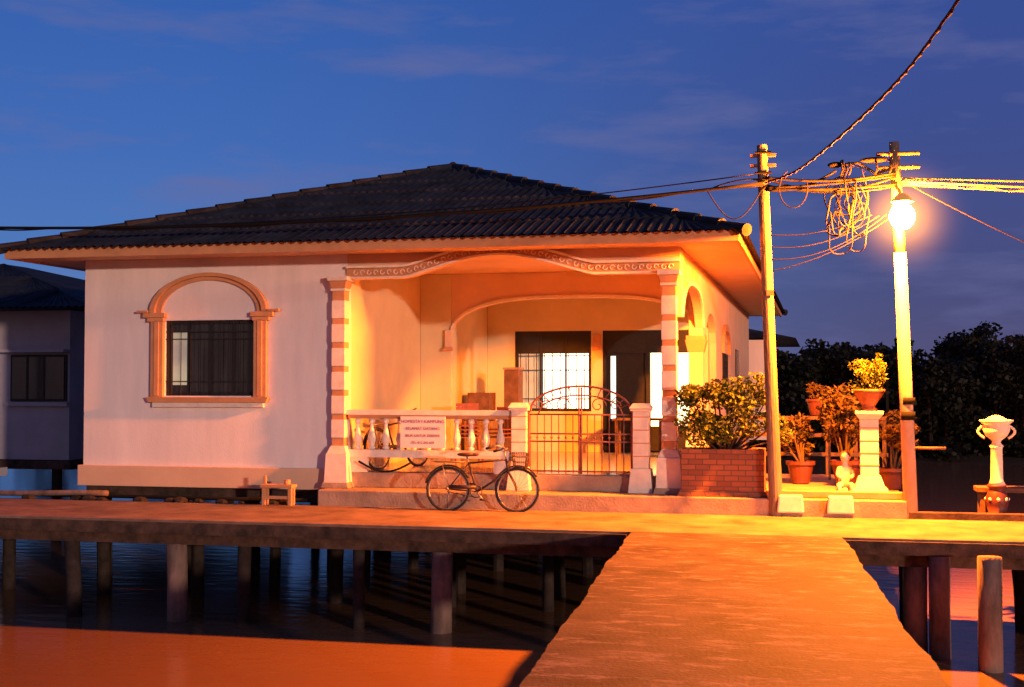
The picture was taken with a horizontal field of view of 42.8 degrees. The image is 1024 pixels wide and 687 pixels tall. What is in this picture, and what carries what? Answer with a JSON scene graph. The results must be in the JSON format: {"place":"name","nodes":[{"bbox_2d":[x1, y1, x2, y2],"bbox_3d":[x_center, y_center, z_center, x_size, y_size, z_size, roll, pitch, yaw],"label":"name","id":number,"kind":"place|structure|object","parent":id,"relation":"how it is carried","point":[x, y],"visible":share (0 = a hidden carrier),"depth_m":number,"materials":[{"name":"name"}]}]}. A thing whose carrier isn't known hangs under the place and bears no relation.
{"place":"outdoors","nodes":[
{"label":"outdoors","id":0,"kind":"place"},
{"bbox_2d":[34,229,784,312],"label":"roof side slopes","id":1,"kind":"structure","parent":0,"point":[750,245],"depth_m":26.48,"materials":[{"name":"tile"}]},
{"bbox_2d":[2,167,738,249],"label":"roof front slope","id":2,"kind":"structure","parent":1,"relation":"on","point":[450,187],"depth_m":21.68,"materials":[{"name":"tile"}]},
{"bbox_2d":[0,162,787,315],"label":"ridge caps","id":3,"kind":"object","parent":1,"relation":"on","point":[744,229],"visible":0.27,"depth_m":22.94,"materials":[{"name":"tile"}]},
{"bbox_2d":[0,461,1023,686],"bbox_3d":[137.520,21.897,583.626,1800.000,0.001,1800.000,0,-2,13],"label":"water","id":4,"kind":"structure","parent":0,"point":[298,631],"depth_m":18.58,"materials":[{"name":"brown liquid"}]},
{"bbox_2d":[0,263,84,498],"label":"neighbor house","id":5,"kind":"structure","parent":4,"relation":"on","point":[42,334],"depth_m":28.09,"materials":[{"name":"white paint"}]},
{"bbox_2d":[86,445,747,597],"bbox_3d":[-0.072,3.957,30.779,10.100,2.754,19.900,0,-2,13],"label":"floor frame and piles","id":6,"kind":"object","parent":4,"relation":"in","point":[413,561],"visible":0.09,"depth_m":21.72,"materials":[{"name":"brown wood"}]},
{"bbox_2d":[77,464,324,489],"bbox_3d":[-2.871,2.526,31.396,4.530,0.345,20.070,0,-2,13],"label":"base band","id":7,"kind":"object","parent":6,"relation":"on","point":[196,477],"visible":0.53,"depth_m":21.65,"materials":[{"name":"beige paint"}]},
{"bbox_2d":[83,255,420,467],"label":"walls","id":8,"kind":"structure","parent":6,"relation":"on","point":[288,425],"depth_m":21.85,"materials":[{"name":"white paint"}]},
{"bbox_2d":[137,272,280,407],"bbox_3d":[-5.049,-0.060,21.697,2.560,2.239,0.148,0,-2,13],"label":"window surround","id":9,"kind":"object","parent":8,"relation":"attached to","point":[156,316],"visible":1,"depth_m":21.64,"materials":[{"name":"orange paint"}]},
{"bbox_2d":[165,320,253,395],"bbox_3d":[-5.022,0.243,21.804,1.630,1.260,0.082,0,-2,13],"label":"front window","id":10,"kind":"structure","parent":8,"relation":"attached to","point":[209,357],"depth_m":21.82,"materials":[{"name":"black glass"}]},
{"bbox_2d":[347,247,681,279],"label":"porch beam","id":11,"kind":"structure","parent":8,"relation":"attached to","point":[641,253],"depth_m":20.35,"materials":[{"name":"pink paint"}]},
{"bbox_2d":[345,249,679,278],"bbox_3d":[-0.059,-1.333,20.570,5.400,0.539,0.085,0,-2,13],"label":"arch moulding","id":12,"kind":"object","parent":11,"relation":"attached to","point":[644,266],"visible":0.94,"depth_m":20.50,"materials":[{"name":"white paint"}]},
{"bbox_2d":[420,289,709,451],"bbox_3d":[-0.684,0.643,28.109,9.780,3.700,0.020,0,-2,13],"label":"interior partition","id":13,"kind":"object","parent":6,"relation":"on","point":[542,374],"visible":0.07,"depth_m":27.79,"materials":[{"name":"beige paint"}]},
{"bbox_2d":[318,473,906,518],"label":"front plinth","id":14,"kind":"structure","parent":6,"relation":"on","point":[583,501],"depth_m":19.67,"materials":[{"name":"concrete"}]},
{"bbox_2d":[321,276,353,487],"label":"column","id":15,"kind":"structure","parent":14,"relation":"on","point":[337,472],"depth_m":21.05,"materials":[{"name":"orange paint"}]},
{"bbox_2d":[358,460,412,472],"bbox_3d":[-2.021,1.962,20.817,0.915,0.188,0.036,0,-2,13],"label":"hose","id":16,"kind":"object","parent":14,"relation":"on","point":[384,471],"visible":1,"depth_m":20.80,"materials":[{"name":"black rubber"}]},
{"bbox_2d":[352,471,655,491],"bbox_3d":[0.763,2.285,23.903,5.500,0.250,7.000,0,-2,13],"label":"porch floor base","id":17,"kind":"object","parent":14,"relation":"on","point":[589,483],"visible":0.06,"depth_m":20.57,"materials":[{"name":"concrete"}]},
{"bbox_2d":[346,410,510,473],"bbox_3d":[-1.340,1.563,20.839,2.700,1.000,0.170,0,-2,13],"label":"balustrade","id":18,"kind":"object","parent":17,"relation":"on","point":[357,453],"visible":0.93,"depth_m":20.76,"materials":[{"name":"white paint"}]},
{"bbox_2d":[400,416,445,447],"bbox_3d":[-1.407,1.409,20.734,0.740,0.500,0.074,0,-2,13],"label":"notice sign","id":19,"kind":"object","parent":18,"relation":"attached to","point":[422,432],"visible":1,"depth_m":20.70,"materials":[{"name":"metal"}]},
{"bbox_2d":[369,451,658,475],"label":"porch floor tiles","id":20,"kind":"object","parent":17,"relation":"on","point":[429,465],"visible":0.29,"depth_m":22.80,"materials":[{"name":"tile"}]},
{"bbox_2d":[363,408,427,468],"bbox_3d":[-1.948,1.609,22.006,0.606,1.000,1.776,-8,-6,33],"label":"bicycle","id":21,"kind":"object","parent":20,"relation":"on","point":[376,430],"visible":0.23,"depth_m":21.66,"materials":[{"name":"black metal"}]},
{"bbox_2d":[454,403,480,460],"bbox_3d":[-0.815,1.627,23.987,0.474,1.053,0.480,0,-2,-4],"label":"plastic chair stack","id":22,"kind":"object","parent":20,"relation":"on","point":[471,405],"visible":0.52,"depth_m":24.19,"materials":[{"name":"red plastic"}]},
{"bbox_2d":[464,367,523,450],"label":"stacked cartons","id":23,"kind":"object","parent":20,"relation":"on","point":[513,384],"visible":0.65,"depth_m":25.84,"materials":[{"name":"brown cardboard"}]},
{"bbox_2d":[482,407,510,460],"bbox_3d":[-0.234,1.664,24.054,0.474,0.983,0.480,-1,-2,36],"label":"plastic chair stack","id":24,"kind":"object","parent":20,"relation":"on","point":[509,424],"visible":0.25,"depth_m":24.17,"materials":[{"name":"red plastic"}]},
{"bbox_2d":[420,269,704,449],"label":"arch wall","id":25,"kind":"structure","parent":20,"relation":"on","point":[453,366],"depth_m":24.95,"materials":[{"name":"white paint"}]},
{"bbox_2d":[451,295,707,446],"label":"arch trim","id":26,"kind":"structure","parent":25,"relation":"attached to","point":[696,343],"depth_m":24.18,"materials":[{"name":"white paint"}]},
{"bbox_2d":[488,298,708,451],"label":"veranda back wall","id":27,"kind":"structure","parent":20,"relation":"on","point":[596,317],"depth_m":27.25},
{"bbox_2d":[515,330,688,450],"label":"veranda windows","id":28,"kind":"structure","parent":27,"relation":"in","point":[626,368],"depth_m":27.12,"materials":[{"name":"glass"}]},
{"bbox_2d":[612,418,661,454],"bbox_3d":[2.530,1.849,25.967,1.000,0.727,0.600,0,-2,13],"label":"side table","id":29,"kind":"object","parent":20,"relation":"on","point":[629,419],"visible":0.64,"depth_m":25.77,"materials":[{"name":"brown wood"}]},
{"bbox_2d":[506,403,532,490],"bbox_3d":[0.131,1.617,20.496,0.378,1.370,0.359,0,-2,13],"label":"gate post","id":30,"kind":"object","parent":14,"relation":"on","point":[519,427],"visible":0.84,"depth_m":20.37,"materials":[{"name":"white paint"}]},
{"bbox_2d":[528,385,632,474],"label":"iron gate","id":31,"kind":"structure","parent":30,"relation":"attached to","point":[579,441],"depth_m":20.27,"materials":[{"name":"brown metal"}]},
{"bbox_2d":[628,403,653,493],"bbox_3d":[1.990,1.603,20.058,0.378,1.370,0.359,0,-2,13],"label":"gate post","id":32,"kind":"object","parent":14,"relation":"on","point":[641,474],"visible":0.98,"depth_m":19.93,"materials":[{"name":"white paint"}]},
{"bbox_2d":[653,269,681,494],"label":"column","id":33,"kind":"structure","parent":14,"relation":"on","point":[668,475],"depth_m":19.86,"materials":[{"name":"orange paint"}]},
{"bbox_2d":[678,447,767,497],"bbox_3d":[3.177,1.922,19.594,1.314,0.698,0.694,0,-2,13],"label":"brick planter","id":34,"kind":"object","parent":14,"relation":"on","point":[707,471],"visible":0.98,"depth_m":19.30,"materials":[{"name":"brick"}]},
{"bbox_2d":[672,372,794,448],"bbox_3d":[3.290,1.026,19.392,1.820,1.214,0.971,0,-2,13],"label":"shrub","id":35,"kind":"object","parent":34,"relation":"on","point":[704,424],"visible":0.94,"depth_m":19.34,"materials":[{"name":"green plant"}]},
{"bbox_2d":[786,460,814,483],"bbox_3d":[4.823,2.153,21.820,0.479,0.378,0.486,0,-2,13],"label":"flower pot","id":36,"kind":"object","parent":14,"relation":"on","point":[800,472],"visible":0.96,"depth_m":21.66,"materials":[{"name":"orange ceramic"}]},
{"bbox_2d":[780,412,815,461],"bbox_3d":[4.759,1.573,21.869,0.665,0.868,0.645,0,-2,13],"label":"croton plant","id":37,"kind":"object","parent":36,"relation":"on","point":[803,450],"visible":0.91,"depth_m":21.78,"materials":[{"name":"green plant"}]},
{"bbox_2d":[716,416,887,474],"bbox_3d":[5.278,1.873,24.003,3.150,1.080,0.100,0,-2,13],"label":"wooden railing","id":38,"kind":"object","parent":14,"relation":"on","point":[855,454],"visible":0.18,"depth_m":23.86,"materials":[{"name":"brown wood"}]},
{"bbox_2d":[802,416,830,479],"bbox_3d":[5.361,1.826,22.937,0.500,1.103,0.400,0,-2,13],"label":"plant stand","id":39,"kind":"object","parent":14,"relation":"on","point":[829,454],"visible":0.39,"depth_m":22.71,"materials":[{"name":"brown wood"}]},
{"bbox_2d":[806,399,821,415],"bbox_3d":[5.361,1.123,22.959,0.372,0.294,0.378,0,-2,13],"label":"flower pot","id":40,"kind":"object","parent":39,"relation":"on","point":[812,404],"visible":0.53,"depth_m":22.84,"materials":[{"name":"orange ceramic"}]},
{"bbox_2d":[806,381,830,398],"bbox_3d":[5.386,0.853,22.944,0.459,0.376,0.442,0,-2,13],"label":"croton plant","id":41,"kind":"object","parent":40,"relation":"in","point":[816,388],"visible":0.79,"depth_m":22.91,"materials":[{"name":"green plant"}]},
{"bbox_2d":[766,489,902,499],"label":"terrace kerb","id":42,"kind":"structure","parent":14,"relation":"on","point":[855,495],"depth_m":18.89,"materials":[{"name":"orange paint"}]},
{"bbox_2d":[827,495,853,513],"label":"step block","id":43,"kind":"structure","parent":14,"relation":"attached to","point":[840,504],"depth_m":18.64,"materials":[{"name":"white paint"}]},
{"bbox_2d":[830,459,859,484],"bbox_3d":[5.451,2.114,21.262,0.532,0.420,0.540,0,-2,13],"label":"flower pot","id":44,"kind":"object","parent":14,"relation":"on","point":[854,464],"visible":0.51,"depth_m":21.09,"materials":[{"name":"orange ceramic"}]},
{"bbox_2d":[815,383,861,458],"bbox_3d":[5.365,1.258,21.373,0.939,1.261,0.897,-2,-2,41],"label":"croton plant","id":45,"kind":"object","parent":44,"relation":"in","point":[838,415],"visible":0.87,"depth_m":21.31,"materials":[{"name":"orange plant"}]},
{"bbox_2d":[836,451,854,490],"bbox_3d":[4.917,1.923,19.259,0.350,0.676,0.403,0,-2,13],"label":"garden statue","id":46,"kind":"object","parent":14,"relation":"on","point":[845,473],"visible":0.84,"depth_m":19.21,"materials":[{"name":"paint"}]},
{"bbox_2d":[846,353,887,491],"bbox_3d":[5.211,1.192,19.122,0.597,2.128,0.507,0,-2,13],"label":"pedestal planter","id":47,"kind":"object","parent":14,"relation":"on","point":[869,415],"visible":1,"depth_m":19.00,"materials":[{"name":"white paint"}]},
{"bbox_2d":[879,467,902,489],"bbox_3d":[5.998,2.136,20.618,0.425,0.336,0.432,0,-2,13],"label":"flower pot","id":48,"kind":"object","parent":14,"relation":"on","point":[892,479],"visible":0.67,"depth_m":20.47,"materials":[{"name":"orange ceramic"}]},
{"bbox_2d":[878,409,920,468],"bbox_3d":[6.056,1.551,20.653,0.698,1.028,1.067,0,-2,-14],"label":"croton plant","id":49,"kind":"object","parent":48,"relation":"in","point":[890,433],"visible":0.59,"depth_m":20.48,"materials":[{"name":"green plant"}]},
{"bbox_2d":[677,249,748,445],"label":"side wall","id":50,"kind":"structure","parent":6,"relation":"on","point":[723,313],"depth_m":27.35,"materials":[{"name":"white paint"}]},
{"bbox_2d":[23,241,778,315],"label":"soffit and ceiling","id":51,"kind":"structure","parent":50,"relation":"on","point":[726,267],"depth_m":22.26,"materials":[{"name":"beige paint"}]},
{"bbox_2d":[4,230,781,316],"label":"fascia boards","id":52,"kind":"object","parent":51,"relation":"on","point":[500,241],"visible":0.69,"depth_m":20.21,"materials":[{"name":"beige paint"}]},
{"bbox_2d":[0,499,1023,672],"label":"jetty deck","id":53,"kind":"structure","parent":4,"relation":"in","point":[914,549],"depth_m":17.92,"materials":[{"name":"concrete"}]},
{"bbox_2d":[0,494,317,505],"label":"rubble strip","id":54,"kind":"object","parent":53,"relation":"attached to","point":[175,499],"visible":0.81,"depth_m":21.37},
{"bbox_2d":[0,490,308,501],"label":"water pipe","id":55,"kind":"object","parent":54,"relation":"on","point":[70,493],"visible":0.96,"depth_m":21.67,"materials":[{"name":"plastic"}]},
{"bbox_2d":[260,476,296,505],"bbox_3d":[-3.697,2.328,20.666,0.540,0.460,0.220,0,-2,13],"label":"wooden stool","id":56,"kind":"object","parent":53,"relation":"on","point":[265,486],"visible":1,"depth_m":20.61,"materials":[{"name":"orange paint"}]},
{"bbox_2d":[425,445,539,511],"bbox_3d":[-0.453,2.050,19.734,1.776,1.000,0.606,0,-9,11],"label":"bicycle","id":57,"kind":"object","parent":53,"relation":"on","point":[508,469],"visible":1,"depth_m":19.72,"materials":[{"name":"black metal"}]},
{"bbox_2d":[750,144,782,515],"bbox_3d":[3.724,-0.104,19.077,0.450,5.626,0.220,0,-2,13],"label":"utility pole","id":58,"kind":"object","parent":53,"relation":"on","point":[762,154],"visible":0.89,"depth_m":19.01,"materials":[{"name":"grey wood"}]},
{"bbox_2d":[0,173,765,230],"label":"overhead cable","id":59,"kind":"object","parent":58,"relation":"attached to","point":[344,219],"visible":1,"depth_m":20.13,"materials":[{"name":"black rubber"}]},
{"bbox_2d":[765,158,896,270],"bbox_3d":[4.612,-1.863,18.915,1.852,1.619,0.409,0,-2,13],"label":"cable tangle","id":60,"kind":"object","parent":58,"relation":"attached to","point":[890,175],"visible":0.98,"depth_m":18.87,"materials":[{"name":"black rubber"}]},
{"bbox_2d":[765,0,959,183],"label":"overhead cable","id":61,"kind":"object","parent":58,"relation":"attached to","point":[936,31],"visible":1,"depth_m":12.10,"materials":[{"name":"black rubber"}]},
{"bbox_2d":[777,494,803,512],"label":"step block","id":62,"kind":"structure","parent":53,"relation":"on","point":[790,503],"depth_m":18.80,"materials":[{"name":"white paint"}]},
{"bbox_2d":[827,141,945,518],"bbox_3d":[5.446,-0.046,18.166,2.400,5.853,2.400,0,-2,13],"label":"street lamp","id":63,"kind":"object","parent":53,"relation":"on","point":[902,216],"visible":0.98,"depth_m":18.64,"materials":[{"name":"concrete"}]},
{"bbox_2d":[909,511,1023,521],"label":"deck kerb","id":64,"kind":"structure","parent":53,"relation":"attached to","point":[1018,517],"depth_m":18.36,"materials":[{"name":"brown wood"}]},
{"bbox_2d":[977,415,1015,512],"bbox_3d":[6.912,1.767,18.616,0.454,1.490,0.454,2,-2,-41],"label":"ornamental urn","id":65,"kind":"object","parent":53,"relation":"on","point":[996,429],"visible":0.96,"depth_m":18.53,"materials":[{"name":"white ceramic"}]},
{"bbox_2d":[973,485,1023,512],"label":"wooden bench","id":66,"kind":"object","parent":53,"relation":"on","point":[980,490],"visible":0.57,"depth_m":18.86,"materials":[{"name":"brown wood"}]},
{"bbox_2d":[519,532,950,686],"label":"walkway","id":67,"kind":"structure","parent":4,"relation":"in","point":[658,609],"depth_m":10.41,"materials":[{"name":"brown wood"}]},
{"bbox_2d":[749,329,799,439],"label":"wing","id":68,"kind":"structure","parent":4,"relation":"on","point":[756,355],"depth_m":40.56,"materials":[{"name":"white paint"}]},
{"bbox_3d":[29.571,0.511,12.136,0.800,8.450,0.260,0,-2,13],"label":"utility pole","id":69,"kind":"object","parent":4,"relation":"in","visible":0},
{"bbox_2d":[902,177,1023,241],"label":"overhead cable","id":70,"kind":"object","parent":69,"relation":"attached to","point":[932,184],"visible":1,"depth_m":18.52,"materials":[{"name":"metal"}]},
{"bbox_2d":[0,0,1023,367],"label":"sky","id":71,"kind":"structure","parent":0,"point":[112,111],"materials":[{"name":"blue"}]},
{"bbox_2d":[766,445,1023,463],"bbox_3d":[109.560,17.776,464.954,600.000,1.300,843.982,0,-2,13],"label":"mud bank","id":72,"kind":"structure","parent":0,"point":[983,458],"depth_m":57.58,"materials":[{"name":"brown soil"}]},
{"bbox_2d":[748,321,1023,461],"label":"mangrove trees","id":73,"kind":"object","parent":72,"relation":"on","point":[963,384],"visible":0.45,"depth_m":58.13,"materials":[{"name":"green plant"}]}
]}

